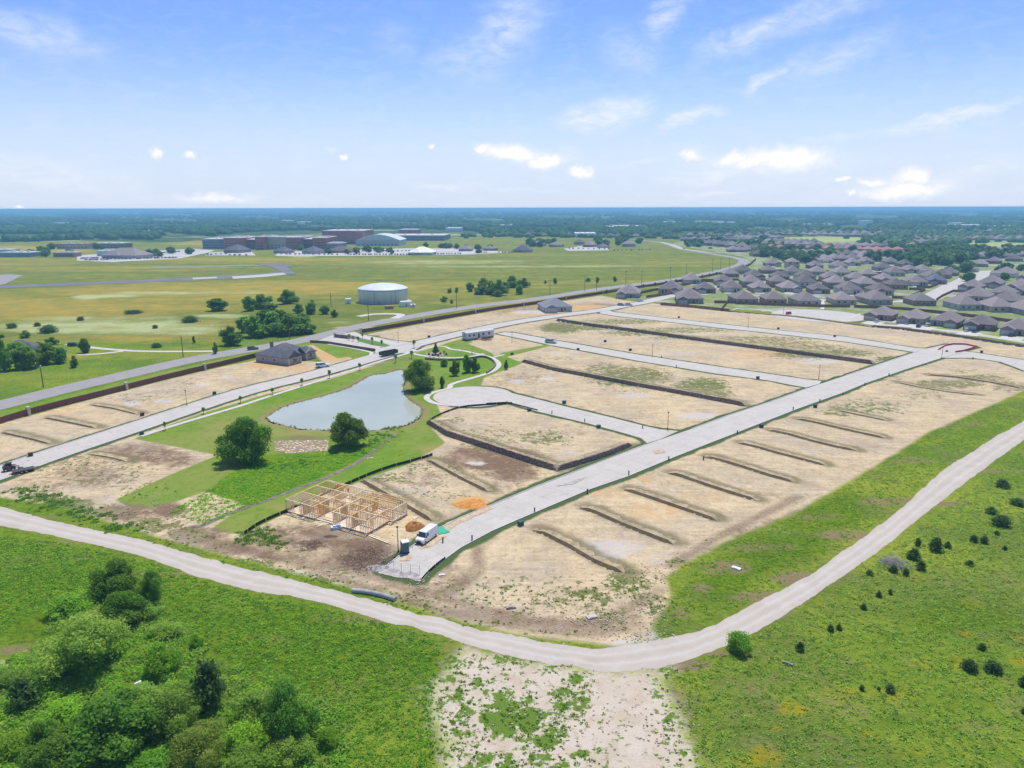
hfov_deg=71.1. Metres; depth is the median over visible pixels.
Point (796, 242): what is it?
distant house
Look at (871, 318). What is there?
garage door
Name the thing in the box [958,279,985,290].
brick house
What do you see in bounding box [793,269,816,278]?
brick house
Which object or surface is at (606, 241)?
distant tree
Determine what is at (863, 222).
distant building
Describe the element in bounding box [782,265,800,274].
brick house
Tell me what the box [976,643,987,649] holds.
cedar tree
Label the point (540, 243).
distant tree
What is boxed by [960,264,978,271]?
distant house
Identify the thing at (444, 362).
green tree
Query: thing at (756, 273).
brick house
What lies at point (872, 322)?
driveway
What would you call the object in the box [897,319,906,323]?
garage door
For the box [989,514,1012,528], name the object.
cedar tree
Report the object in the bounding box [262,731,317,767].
willow tree
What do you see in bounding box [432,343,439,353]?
conical evergreen
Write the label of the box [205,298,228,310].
green tree
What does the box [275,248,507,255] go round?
car park
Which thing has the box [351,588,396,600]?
culvert pipe
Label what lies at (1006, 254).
distant house
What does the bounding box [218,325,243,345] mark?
green tree
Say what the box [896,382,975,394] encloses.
earth bank
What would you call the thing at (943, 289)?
side street
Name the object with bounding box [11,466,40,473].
utility trailer
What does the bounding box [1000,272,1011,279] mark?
distant tree
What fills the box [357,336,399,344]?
pavement
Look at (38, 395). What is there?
road
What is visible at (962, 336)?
stone bank
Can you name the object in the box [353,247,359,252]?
distant tree
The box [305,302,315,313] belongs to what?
green tree
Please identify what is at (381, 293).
water tank
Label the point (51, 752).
broadleaf tree
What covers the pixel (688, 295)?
brick house
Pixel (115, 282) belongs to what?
runway
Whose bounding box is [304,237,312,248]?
school building
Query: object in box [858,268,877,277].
brick house
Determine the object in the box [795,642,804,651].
cedar tree
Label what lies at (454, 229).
distant building
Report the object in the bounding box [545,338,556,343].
parked car
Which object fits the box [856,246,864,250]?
distant house
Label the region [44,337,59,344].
green tree
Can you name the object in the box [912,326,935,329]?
driveway
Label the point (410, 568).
wire barrier
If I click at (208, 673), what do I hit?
cedar tree
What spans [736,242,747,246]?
distant house
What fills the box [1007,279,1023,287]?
brick house
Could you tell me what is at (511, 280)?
green tree
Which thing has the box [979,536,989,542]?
cedar tree
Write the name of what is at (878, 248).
distant house
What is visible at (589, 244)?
distant house
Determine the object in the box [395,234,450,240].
school building
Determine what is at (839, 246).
distant house
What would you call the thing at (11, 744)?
bush
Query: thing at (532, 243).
distant tree
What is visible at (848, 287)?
brick house
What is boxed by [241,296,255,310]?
green tree
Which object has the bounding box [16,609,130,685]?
willow tree
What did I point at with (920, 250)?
distant tree
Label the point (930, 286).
wooden fence
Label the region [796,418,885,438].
earth bank
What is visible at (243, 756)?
broadleaf tree
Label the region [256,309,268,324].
green tree
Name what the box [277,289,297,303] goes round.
green tree
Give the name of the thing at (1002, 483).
cedar tree
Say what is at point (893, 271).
brick house
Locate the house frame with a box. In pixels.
[285,480,409,533]
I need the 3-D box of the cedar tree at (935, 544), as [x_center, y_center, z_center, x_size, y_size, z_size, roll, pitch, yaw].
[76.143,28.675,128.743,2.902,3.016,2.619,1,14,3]
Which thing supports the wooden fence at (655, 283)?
on the ground at (186, 463)
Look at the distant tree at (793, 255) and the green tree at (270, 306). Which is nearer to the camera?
the green tree at (270, 306)
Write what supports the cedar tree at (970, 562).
on the ground at (186, 463)
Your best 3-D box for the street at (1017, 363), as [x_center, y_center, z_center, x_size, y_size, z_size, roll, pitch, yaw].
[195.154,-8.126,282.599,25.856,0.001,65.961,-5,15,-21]
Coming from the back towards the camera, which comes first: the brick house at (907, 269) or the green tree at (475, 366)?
the brick house at (907, 269)
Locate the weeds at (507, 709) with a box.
[0,424,706,767]
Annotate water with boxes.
[267,370,421,430]
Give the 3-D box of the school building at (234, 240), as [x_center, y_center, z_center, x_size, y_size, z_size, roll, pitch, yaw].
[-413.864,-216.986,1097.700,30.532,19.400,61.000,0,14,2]
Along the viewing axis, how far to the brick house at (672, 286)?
516.26 m
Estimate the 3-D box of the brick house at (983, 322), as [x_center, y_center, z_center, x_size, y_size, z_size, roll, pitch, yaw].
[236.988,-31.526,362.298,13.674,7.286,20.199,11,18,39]
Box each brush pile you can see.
[296,537,329,550]
[336,543,394,571]
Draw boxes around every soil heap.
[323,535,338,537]
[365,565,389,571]
[405,521,424,531]
[454,499,486,509]
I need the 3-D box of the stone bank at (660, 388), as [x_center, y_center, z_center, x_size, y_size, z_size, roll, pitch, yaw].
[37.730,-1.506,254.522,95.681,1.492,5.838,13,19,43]
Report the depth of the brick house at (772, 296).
454.74 m
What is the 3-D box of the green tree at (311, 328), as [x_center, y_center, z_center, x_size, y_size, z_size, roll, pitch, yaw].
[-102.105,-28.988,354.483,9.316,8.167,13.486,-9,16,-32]
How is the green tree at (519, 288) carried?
on the ground at (186, 463)
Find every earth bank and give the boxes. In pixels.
[1,430,53,443]
[44,416,96,427]
[88,452,131,460]
[90,404,139,413]
[360,479,439,520]
[427,459,492,491]
[532,528,624,572]
[580,506,676,544]
[624,487,718,520]
[668,471,758,500]
[704,455,794,481]
[738,441,826,465]
[768,429,857,450]
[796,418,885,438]
[837,409,887,420]
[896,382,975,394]
[927,374,1022,387]
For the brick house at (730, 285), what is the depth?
521.46 m
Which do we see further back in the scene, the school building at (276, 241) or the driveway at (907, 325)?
the school building at (276, 241)
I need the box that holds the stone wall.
[425,355,495,373]
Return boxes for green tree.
[0,339,13,370]
[4,342,30,352]
[9,346,41,369]
[19,330,30,337]
[35,342,54,363]
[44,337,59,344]
[52,347,66,362]
[69,355,78,366]
[77,338,90,352]
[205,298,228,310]
[212,342,217,353]
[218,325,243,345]
[235,316,248,332]
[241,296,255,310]
[242,314,268,336]
[254,294,272,308]
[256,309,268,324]
[262,311,280,334]
[264,303,277,309]
[274,309,287,321]
[274,313,306,334]
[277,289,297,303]
[292,303,303,312]
[297,313,311,320]
[301,317,316,332]
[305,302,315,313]
[318,305,329,313]
[331,310,338,316]
[440,296,447,301]
[440,358,447,366]
[440,376,444,387]
[449,359,459,375]
[462,354,470,372]
[465,282,473,291]
[469,356,480,371]
[473,283,485,293]
[478,278,487,285]
[484,281,497,293]
[490,279,507,294]
[494,290,501,296]
[502,282,509,292]
[506,275,517,286]
[515,284,522,293]
[518,278,530,287]
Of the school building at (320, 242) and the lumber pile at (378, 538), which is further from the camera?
the school building at (320, 242)
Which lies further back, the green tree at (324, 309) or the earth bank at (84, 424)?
the green tree at (324, 309)
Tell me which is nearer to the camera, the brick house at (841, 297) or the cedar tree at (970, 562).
the cedar tree at (970, 562)
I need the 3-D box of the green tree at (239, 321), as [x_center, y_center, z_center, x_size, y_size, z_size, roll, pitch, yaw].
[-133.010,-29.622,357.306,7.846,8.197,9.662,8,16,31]
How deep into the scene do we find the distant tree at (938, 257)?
763.75 m
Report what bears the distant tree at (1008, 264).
on the ground at (186, 463)
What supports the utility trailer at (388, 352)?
on the loop street at (54, 453)
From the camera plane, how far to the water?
222.62 m
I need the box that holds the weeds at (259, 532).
[0,425,402,549]
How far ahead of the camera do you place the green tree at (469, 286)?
527.30 m
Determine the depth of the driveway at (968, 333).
349.21 m
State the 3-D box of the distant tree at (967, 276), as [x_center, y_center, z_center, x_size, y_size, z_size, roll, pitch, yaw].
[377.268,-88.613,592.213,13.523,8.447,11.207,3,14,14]
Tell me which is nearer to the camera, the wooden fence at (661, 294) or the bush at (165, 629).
the bush at (165, 629)
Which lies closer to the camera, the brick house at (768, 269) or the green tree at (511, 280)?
the green tree at (511, 280)
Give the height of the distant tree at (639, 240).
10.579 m
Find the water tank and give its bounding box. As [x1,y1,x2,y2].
[357,283,408,304]
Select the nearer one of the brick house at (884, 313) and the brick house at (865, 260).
the brick house at (884, 313)
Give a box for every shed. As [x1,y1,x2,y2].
[0,248,19,251]
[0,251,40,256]
[96,249,114,255]
[345,298,350,303]
[399,300,411,306]
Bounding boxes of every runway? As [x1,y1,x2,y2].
[0,272,282,287]
[0,274,22,284]
[193,277,216,278]
[232,273,284,278]
[259,264,294,274]
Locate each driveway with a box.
[63,344,212,351]
[77,351,123,354]
[358,313,404,317]
[863,321,883,324]
[895,323,915,327]
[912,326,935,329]
[957,331,982,335]
[997,336,1023,340]
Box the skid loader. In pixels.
[2,462,22,471]
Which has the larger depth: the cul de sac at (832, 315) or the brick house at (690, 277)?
the brick house at (690, 277)
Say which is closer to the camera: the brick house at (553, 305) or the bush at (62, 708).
the bush at (62, 708)
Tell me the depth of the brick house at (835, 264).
716.40 m
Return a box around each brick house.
[14,340,38,352]
[254,341,316,365]
[537,297,572,312]
[616,284,640,298]
[658,280,683,293]
[674,287,703,303]
[681,272,701,283]
[693,282,715,293]
[713,274,733,284]
[719,279,742,291]
[720,268,739,276]
[727,290,757,303]
[732,264,751,273]
[738,274,762,284]
[743,269,765,278]
[746,281,771,292]
[759,265,778,273]
[759,290,787,302]
[763,258,781,266]
[765,275,786,285]
[768,271,789,278]
[775,280,803,292]
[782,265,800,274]
[784,258,799,268]
[787,291,821,303]
[791,274,816,285]
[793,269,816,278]
[805,260,823,268]
[806,282,830,293]
[807,266,827,274]
[817,256,834,262]
[818,271,841,279]
[821,275,844,286]
[825,291,856,304]
[828,260,847,268]
[829,266,851,275]
[832,281,863,294]
[843,257,861,265]
[843,271,862,279]
[850,276,876,287]
[854,290,893,304]
[857,256,875,263]
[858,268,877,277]
[863,306,898,320]
[864,282,894,294]
[871,262,890,270]
[871,273,893,281]
[881,257,897,264]
[881,266,905,275]
[881,278,908,288]
[894,259,913,266]
[896,308,931,324]
[899,265,916,273]
[900,275,928,285]
[902,292,936,305]
[915,264,934,273]
[917,270,945,278]
[925,273,947,283]
[929,310,966,328]
[942,294,982,309]
[956,286,994,300]
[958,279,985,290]
[963,314,998,330]
[978,297,1011,311]
[980,275,1006,288]
[988,290,1023,302]
[990,266,1019,277]
[990,285,1018,295]
[999,317,1023,335]
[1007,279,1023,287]
[1009,300,1023,314]
[1014,285,1023,294]
[1016,273,1023,279]
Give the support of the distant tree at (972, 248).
on the ground at (186, 463)
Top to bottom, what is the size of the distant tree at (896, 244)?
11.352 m
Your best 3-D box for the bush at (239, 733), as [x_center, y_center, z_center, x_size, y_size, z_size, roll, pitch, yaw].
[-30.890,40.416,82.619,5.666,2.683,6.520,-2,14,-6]
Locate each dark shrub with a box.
[5,322,17,328]
[36,324,62,332]
[125,310,143,314]
[151,342,161,347]
[180,315,200,322]
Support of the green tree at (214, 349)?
on the ground at (186, 463)
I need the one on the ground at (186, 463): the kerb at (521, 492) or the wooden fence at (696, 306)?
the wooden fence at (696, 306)
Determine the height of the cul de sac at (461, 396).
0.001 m
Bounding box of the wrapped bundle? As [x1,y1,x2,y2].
[331,523,342,529]
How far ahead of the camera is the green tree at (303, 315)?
373.98 m
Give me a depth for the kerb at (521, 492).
156.44 m
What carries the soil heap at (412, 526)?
on the ground at (186, 463)
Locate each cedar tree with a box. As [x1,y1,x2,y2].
[4,674,42,708]
[189,656,228,712]
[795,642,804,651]
[826,624,834,630]
[859,603,866,608]
[866,569,874,575]
[883,683,895,692]
[887,564,898,571]
[902,568,909,575]
[904,547,921,559]
[914,537,921,545]
[915,560,926,570]
[927,536,943,551]
[944,541,951,547]
[959,659,980,673]
[963,560,974,566]
[968,534,978,541]
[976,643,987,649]
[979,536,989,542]
[980,659,1004,674]
[984,506,998,514]
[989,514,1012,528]
[994,479,1011,488]
[1008,498,1023,505]
[1017,675,1023,685]
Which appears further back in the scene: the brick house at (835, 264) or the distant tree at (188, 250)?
the distant tree at (188, 250)
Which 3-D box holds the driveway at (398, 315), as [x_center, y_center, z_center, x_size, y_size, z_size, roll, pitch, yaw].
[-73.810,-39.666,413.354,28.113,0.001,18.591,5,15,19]
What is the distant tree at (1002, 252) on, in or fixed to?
on the ground at (186, 463)
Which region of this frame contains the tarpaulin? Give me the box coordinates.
[438,526,449,534]
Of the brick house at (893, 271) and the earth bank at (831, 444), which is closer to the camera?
the earth bank at (831, 444)
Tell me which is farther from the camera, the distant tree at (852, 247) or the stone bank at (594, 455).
the distant tree at (852, 247)
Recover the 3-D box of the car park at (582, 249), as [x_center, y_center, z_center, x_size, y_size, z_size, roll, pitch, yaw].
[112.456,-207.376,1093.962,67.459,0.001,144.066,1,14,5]
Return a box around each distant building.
[157,214,190,216]
[297,221,311,223]
[446,227,462,230]
[574,232,595,237]
[858,220,872,224]
[948,224,979,225]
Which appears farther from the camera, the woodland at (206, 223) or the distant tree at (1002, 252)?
the woodland at (206, 223)
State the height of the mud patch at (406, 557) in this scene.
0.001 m
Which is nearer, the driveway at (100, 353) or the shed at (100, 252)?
the driveway at (100, 353)
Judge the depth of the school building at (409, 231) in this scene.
1555.35 m
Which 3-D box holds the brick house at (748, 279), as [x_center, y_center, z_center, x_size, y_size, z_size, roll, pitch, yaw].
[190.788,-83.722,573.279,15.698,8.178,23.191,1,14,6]
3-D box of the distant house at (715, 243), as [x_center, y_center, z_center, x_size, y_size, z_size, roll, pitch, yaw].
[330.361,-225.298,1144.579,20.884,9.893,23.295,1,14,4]
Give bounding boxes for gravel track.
[0,421,1023,672]
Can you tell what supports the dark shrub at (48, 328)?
on the ground at (186, 463)
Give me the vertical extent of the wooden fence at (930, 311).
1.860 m
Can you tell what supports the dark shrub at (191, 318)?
on the ground at (186, 463)
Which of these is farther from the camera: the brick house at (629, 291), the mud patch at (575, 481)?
the brick house at (629, 291)
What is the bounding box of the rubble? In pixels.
[104,490,716,767]
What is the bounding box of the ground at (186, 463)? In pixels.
[0,207,1023,767]
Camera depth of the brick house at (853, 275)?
592.80 m
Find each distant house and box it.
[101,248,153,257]
[224,244,250,252]
[273,246,294,252]
[302,246,324,253]
[330,246,353,252]
[408,247,436,254]
[459,245,472,250]
[483,245,497,250]
[512,244,532,251]
[548,241,564,246]
[574,239,584,244]
[582,241,596,246]
[597,243,609,247]
[622,240,635,246]
[706,239,715,245]
[712,240,720,245]
[716,240,725,246]
[724,241,735,246]
[726,245,737,251]
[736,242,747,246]
[736,246,747,251]
[749,249,759,255]
[791,240,800,244]
[804,241,815,245]
[806,232,816,235]
[828,253,843,260]
[835,245,847,249]
[839,254,850,260]
[843,249,855,254]
[847,253,860,258]
[849,232,859,236]
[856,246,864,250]
[862,242,872,246]
[870,242,883,247]
[870,246,885,250]
[936,268,952,278]
[945,267,959,275]
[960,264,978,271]
[973,259,988,266]
[985,256,1002,263]
[1002,252,1011,257]
[1004,254,1023,261]
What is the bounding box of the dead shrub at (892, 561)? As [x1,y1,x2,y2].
[877,553,913,569]
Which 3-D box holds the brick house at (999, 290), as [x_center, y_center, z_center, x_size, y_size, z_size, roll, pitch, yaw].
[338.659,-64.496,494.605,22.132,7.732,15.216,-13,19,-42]
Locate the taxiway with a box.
[151,265,263,267]
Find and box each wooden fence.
[0,352,257,423]
[310,340,375,350]
[359,290,605,332]
[606,258,755,292]
[641,280,712,293]
[646,288,693,297]
[660,302,729,311]
[701,278,880,282]
[714,300,735,303]
[717,285,863,290]
[737,301,849,306]
[854,305,1012,321]
[892,287,925,298]
[916,279,946,287]
[936,289,964,299]
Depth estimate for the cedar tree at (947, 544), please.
129.68 m
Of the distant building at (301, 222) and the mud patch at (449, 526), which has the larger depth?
the distant building at (301, 222)
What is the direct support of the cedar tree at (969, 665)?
on the ground at (186, 463)
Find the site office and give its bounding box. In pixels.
[462,328,493,340]
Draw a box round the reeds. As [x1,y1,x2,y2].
[265,369,422,430]
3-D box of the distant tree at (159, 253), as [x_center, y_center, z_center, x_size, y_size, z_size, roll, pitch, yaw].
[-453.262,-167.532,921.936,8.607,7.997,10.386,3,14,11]
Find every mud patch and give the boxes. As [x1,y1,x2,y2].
[378,569,420,579]
[399,554,411,560]
[417,534,445,548]
[443,507,492,529]
[558,477,584,485]
[653,449,664,453]
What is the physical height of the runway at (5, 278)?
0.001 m
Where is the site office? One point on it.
(475, 334)
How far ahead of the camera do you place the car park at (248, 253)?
982.07 m
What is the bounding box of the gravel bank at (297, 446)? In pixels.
[274,440,328,452]
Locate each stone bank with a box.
[427,420,558,469]
[522,359,747,405]
[555,441,632,471]
[556,318,874,363]
[730,311,870,326]
[871,325,1023,346]
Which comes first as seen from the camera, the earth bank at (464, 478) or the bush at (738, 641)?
the bush at (738, 641)
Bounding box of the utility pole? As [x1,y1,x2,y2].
[39,361,43,387]
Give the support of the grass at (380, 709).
on the ground at (186, 463)
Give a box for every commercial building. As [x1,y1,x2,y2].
[52,251,81,256]
[56,242,93,248]
[96,242,132,247]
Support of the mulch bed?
on the ground at (186, 463)
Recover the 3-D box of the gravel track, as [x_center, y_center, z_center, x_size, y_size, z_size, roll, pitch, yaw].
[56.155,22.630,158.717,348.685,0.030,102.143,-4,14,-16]
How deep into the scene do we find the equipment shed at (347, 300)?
462.72 m
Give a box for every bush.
[0,666,25,687]
[0,729,25,765]
[21,647,79,677]
[35,691,89,723]
[37,591,103,618]
[119,742,179,767]
[133,640,185,677]
[136,601,163,622]
[142,618,185,641]
[189,632,205,647]
[222,714,267,753]
[226,685,273,724]
[316,725,339,748]
[725,629,753,653]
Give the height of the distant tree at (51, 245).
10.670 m
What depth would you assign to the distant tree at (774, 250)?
871.50 m
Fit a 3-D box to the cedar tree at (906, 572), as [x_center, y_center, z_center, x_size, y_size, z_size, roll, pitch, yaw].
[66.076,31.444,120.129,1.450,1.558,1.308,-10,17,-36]
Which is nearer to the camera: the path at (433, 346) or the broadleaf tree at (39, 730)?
the broadleaf tree at (39, 730)
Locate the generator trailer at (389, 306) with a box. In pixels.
[385,305,393,308]
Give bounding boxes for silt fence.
[243,453,432,534]
[421,557,444,581]
[426,402,511,423]
[486,402,537,409]
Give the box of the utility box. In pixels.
[517,520,523,526]
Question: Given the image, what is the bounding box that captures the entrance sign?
[334,332,349,338]
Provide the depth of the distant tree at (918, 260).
726.66 m
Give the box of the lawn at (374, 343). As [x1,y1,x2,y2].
[357,338,389,346]
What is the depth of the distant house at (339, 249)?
993.12 m
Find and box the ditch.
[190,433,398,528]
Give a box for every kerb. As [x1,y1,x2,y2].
[1,295,664,464]
[1,297,672,479]
[388,444,645,564]
[420,352,961,581]
[439,386,507,391]
[691,388,806,428]
[845,349,921,375]
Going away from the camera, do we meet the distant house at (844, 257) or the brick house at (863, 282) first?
the brick house at (863, 282)
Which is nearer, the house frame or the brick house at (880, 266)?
the house frame
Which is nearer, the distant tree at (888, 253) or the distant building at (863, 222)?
the distant tree at (888, 253)
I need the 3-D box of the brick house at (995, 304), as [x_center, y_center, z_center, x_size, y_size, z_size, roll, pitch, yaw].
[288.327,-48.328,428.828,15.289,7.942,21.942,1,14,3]
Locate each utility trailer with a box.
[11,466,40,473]
[379,349,397,355]
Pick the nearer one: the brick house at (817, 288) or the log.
the log
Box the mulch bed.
[425,352,442,355]
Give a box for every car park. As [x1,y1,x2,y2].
[77,249,213,261]
[209,251,254,254]
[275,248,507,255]
[565,246,608,250]
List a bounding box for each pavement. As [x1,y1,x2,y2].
[139,350,415,435]
[328,344,372,366]
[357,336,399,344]
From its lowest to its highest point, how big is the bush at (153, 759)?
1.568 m
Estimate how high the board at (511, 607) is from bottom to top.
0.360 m
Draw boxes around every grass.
[0,536,441,767]
[169,437,392,524]
[666,399,1023,634]
[680,450,1023,767]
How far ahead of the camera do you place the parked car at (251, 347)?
312.49 m
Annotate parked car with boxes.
[67,342,77,346]
[247,346,258,349]
[315,362,329,367]
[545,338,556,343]
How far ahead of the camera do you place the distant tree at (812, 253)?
815.77 m
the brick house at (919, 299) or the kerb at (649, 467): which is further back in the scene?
the brick house at (919, 299)
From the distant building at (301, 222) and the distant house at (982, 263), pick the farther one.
the distant building at (301, 222)
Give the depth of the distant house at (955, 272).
643.24 m
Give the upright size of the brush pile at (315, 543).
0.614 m
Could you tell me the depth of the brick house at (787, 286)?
521.32 m
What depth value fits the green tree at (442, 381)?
245.56 m
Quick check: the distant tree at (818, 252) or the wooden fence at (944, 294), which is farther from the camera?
the distant tree at (818, 252)
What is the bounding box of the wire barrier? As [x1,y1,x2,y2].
[401,563,419,572]
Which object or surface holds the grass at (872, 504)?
on the ground at (186, 463)
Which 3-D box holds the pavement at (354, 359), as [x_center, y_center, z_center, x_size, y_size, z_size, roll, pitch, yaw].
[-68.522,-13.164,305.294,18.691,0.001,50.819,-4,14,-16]
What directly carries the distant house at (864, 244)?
on the ground at (186, 463)
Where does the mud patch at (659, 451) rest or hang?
on the street at (513, 508)
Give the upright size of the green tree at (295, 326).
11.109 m
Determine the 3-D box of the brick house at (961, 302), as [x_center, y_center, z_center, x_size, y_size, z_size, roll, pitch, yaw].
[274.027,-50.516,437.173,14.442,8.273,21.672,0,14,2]
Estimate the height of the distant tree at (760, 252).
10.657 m
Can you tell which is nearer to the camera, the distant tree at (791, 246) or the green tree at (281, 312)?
the green tree at (281, 312)
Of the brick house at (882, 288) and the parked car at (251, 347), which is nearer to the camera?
the parked car at (251, 347)
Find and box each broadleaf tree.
[14,723,96,767]
[20,718,61,749]
[62,685,167,767]
[86,557,139,599]
[99,589,149,623]
[133,569,164,603]
[213,416,272,466]
[222,741,287,767]
[260,675,322,738]
[328,412,369,446]
[401,359,435,390]
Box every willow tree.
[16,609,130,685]
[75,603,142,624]
[119,680,174,708]
[145,683,208,739]
[167,715,225,767]
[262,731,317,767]
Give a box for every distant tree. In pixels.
[40,250,49,256]
[48,243,56,248]
[92,243,101,248]
[99,243,106,248]
[156,251,163,256]
[165,246,173,252]
[184,247,194,253]
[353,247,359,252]
[365,246,371,251]
[375,246,382,252]
[525,238,532,244]
[529,240,535,246]
[536,241,543,246]
[602,239,609,244]
[615,239,622,244]
[636,238,642,243]
[758,249,769,256]
[759,235,767,239]
[768,247,779,257]
[773,250,784,258]
[783,252,797,259]
[785,244,799,249]
[785,250,798,253]
[798,244,807,249]
[799,254,812,262]
[805,250,819,256]
[814,250,824,254]
[824,248,832,254]
[848,244,857,250]
[864,250,878,259]
[873,250,883,261]
[883,249,893,257]
[890,252,902,259]
[894,242,902,247]
[894,249,905,253]
[902,244,916,248]
[905,255,915,263]
[911,255,929,265]
[914,248,927,255]
[916,242,926,247]
[926,257,934,265]
[931,253,947,264]
[939,256,952,265]
[944,264,962,270]
[951,251,971,263]
[958,263,974,272]
[959,272,976,280]
[960,246,971,252]
[967,245,979,251]
[968,251,980,259]
[984,246,994,250]
[984,249,1000,258]
[996,248,1005,257]
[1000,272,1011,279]
[1001,243,1012,247]
[1001,262,1014,268]
[1006,249,1016,253]
[1010,247,1020,253]
[1015,264,1023,270]
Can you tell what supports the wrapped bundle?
on the ground at (186, 463)
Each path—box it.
[409,353,482,357]
[416,346,451,350]
[424,349,500,405]
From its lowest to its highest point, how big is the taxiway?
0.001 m
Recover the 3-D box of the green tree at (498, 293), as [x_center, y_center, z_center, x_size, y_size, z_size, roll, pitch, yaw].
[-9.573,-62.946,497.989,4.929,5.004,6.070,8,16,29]
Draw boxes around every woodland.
[0,209,1023,241]
[460,226,1023,245]
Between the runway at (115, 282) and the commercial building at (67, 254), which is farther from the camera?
the commercial building at (67, 254)
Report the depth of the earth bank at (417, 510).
149.58 m
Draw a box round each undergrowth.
[0,589,355,767]
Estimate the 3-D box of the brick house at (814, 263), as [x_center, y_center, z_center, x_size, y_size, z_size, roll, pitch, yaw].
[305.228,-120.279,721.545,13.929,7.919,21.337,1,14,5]
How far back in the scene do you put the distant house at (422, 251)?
942.90 m
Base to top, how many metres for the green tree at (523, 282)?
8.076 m
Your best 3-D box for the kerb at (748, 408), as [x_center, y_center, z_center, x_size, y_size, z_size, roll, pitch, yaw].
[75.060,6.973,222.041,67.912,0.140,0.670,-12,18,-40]
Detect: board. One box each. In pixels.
[506,605,515,609]
[586,614,596,619]
[731,566,740,570]
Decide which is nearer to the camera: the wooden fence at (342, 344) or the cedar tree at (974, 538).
the cedar tree at (974, 538)
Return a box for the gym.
[356,233,405,245]
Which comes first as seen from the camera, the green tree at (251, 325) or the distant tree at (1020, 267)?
the green tree at (251, 325)
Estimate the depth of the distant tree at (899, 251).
861.74 m
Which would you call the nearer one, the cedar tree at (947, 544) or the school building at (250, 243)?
the cedar tree at (947, 544)
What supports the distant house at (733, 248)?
on the ground at (186, 463)
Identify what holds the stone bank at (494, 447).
on the ground at (186, 463)
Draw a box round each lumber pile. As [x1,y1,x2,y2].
[316,521,328,526]
[366,533,390,543]
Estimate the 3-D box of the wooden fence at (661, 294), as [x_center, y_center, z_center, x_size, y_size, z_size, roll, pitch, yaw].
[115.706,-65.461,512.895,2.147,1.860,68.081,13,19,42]
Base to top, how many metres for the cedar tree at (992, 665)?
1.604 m
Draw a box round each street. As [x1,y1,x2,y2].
[0,296,674,479]
[318,332,423,352]
[388,345,942,580]
[498,332,820,386]
[508,393,676,442]
[600,311,926,352]
[867,324,1023,342]
[925,270,990,299]
[925,349,1023,369]
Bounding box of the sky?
[0,0,1023,208]
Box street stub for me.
[940,345,972,351]
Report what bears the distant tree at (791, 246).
on the ground at (186, 463)
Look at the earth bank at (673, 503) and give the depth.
148.84 m
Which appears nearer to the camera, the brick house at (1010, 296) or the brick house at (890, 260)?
the brick house at (1010, 296)
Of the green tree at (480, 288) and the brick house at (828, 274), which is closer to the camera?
the green tree at (480, 288)
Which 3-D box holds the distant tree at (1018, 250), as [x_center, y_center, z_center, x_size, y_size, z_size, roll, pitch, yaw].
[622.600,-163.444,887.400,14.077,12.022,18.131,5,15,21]
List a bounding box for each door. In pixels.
[403,543,408,552]
[548,309,555,312]
[864,316,873,320]
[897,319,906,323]
[944,323,954,328]
[964,326,975,330]
[1000,330,1012,335]
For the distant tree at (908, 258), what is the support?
on the ground at (186, 463)
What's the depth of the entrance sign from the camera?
340.90 m
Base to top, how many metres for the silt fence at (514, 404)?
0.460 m
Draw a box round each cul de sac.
[433,386,513,406]
[771,309,863,321]
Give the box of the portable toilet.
[400,537,409,553]
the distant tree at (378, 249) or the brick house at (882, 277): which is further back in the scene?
the distant tree at (378, 249)
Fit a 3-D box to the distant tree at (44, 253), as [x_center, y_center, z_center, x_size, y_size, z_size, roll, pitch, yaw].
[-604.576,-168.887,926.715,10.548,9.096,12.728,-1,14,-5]
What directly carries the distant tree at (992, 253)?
on the ground at (186, 463)
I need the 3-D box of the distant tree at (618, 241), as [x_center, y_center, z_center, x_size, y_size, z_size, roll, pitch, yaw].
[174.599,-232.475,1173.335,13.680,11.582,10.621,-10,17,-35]
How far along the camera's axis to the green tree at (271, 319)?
347.55 m
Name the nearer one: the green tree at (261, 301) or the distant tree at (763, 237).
the green tree at (261, 301)
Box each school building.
[202,237,223,248]
[223,236,253,248]
[247,237,255,248]
[254,235,277,249]
[267,235,290,248]
[285,235,312,248]
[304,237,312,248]
[312,236,336,248]
[322,229,373,243]
[326,242,346,247]
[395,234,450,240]
[398,228,420,233]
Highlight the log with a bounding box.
[782,660,792,666]
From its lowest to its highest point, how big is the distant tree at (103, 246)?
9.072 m
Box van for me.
[415,523,437,544]
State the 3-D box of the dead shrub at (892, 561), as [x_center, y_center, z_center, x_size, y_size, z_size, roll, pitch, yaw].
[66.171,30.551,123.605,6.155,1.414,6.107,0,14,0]
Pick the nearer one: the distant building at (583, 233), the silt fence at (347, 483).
the silt fence at (347, 483)
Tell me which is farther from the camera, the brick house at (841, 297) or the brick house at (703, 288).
the brick house at (703, 288)
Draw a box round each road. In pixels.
[0,240,748,409]
[660,242,741,253]
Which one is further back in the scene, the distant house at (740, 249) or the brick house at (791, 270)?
the distant house at (740, 249)
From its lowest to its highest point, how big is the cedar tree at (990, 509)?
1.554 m
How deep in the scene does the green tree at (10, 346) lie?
287.34 m
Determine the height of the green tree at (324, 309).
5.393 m
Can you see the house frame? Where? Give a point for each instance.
(357, 513)
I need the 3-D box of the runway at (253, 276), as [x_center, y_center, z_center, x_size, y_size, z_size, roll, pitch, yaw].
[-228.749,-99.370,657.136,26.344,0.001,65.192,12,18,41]
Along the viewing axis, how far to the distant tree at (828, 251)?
866.76 m
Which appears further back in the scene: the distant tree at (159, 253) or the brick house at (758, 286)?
the distant tree at (159, 253)

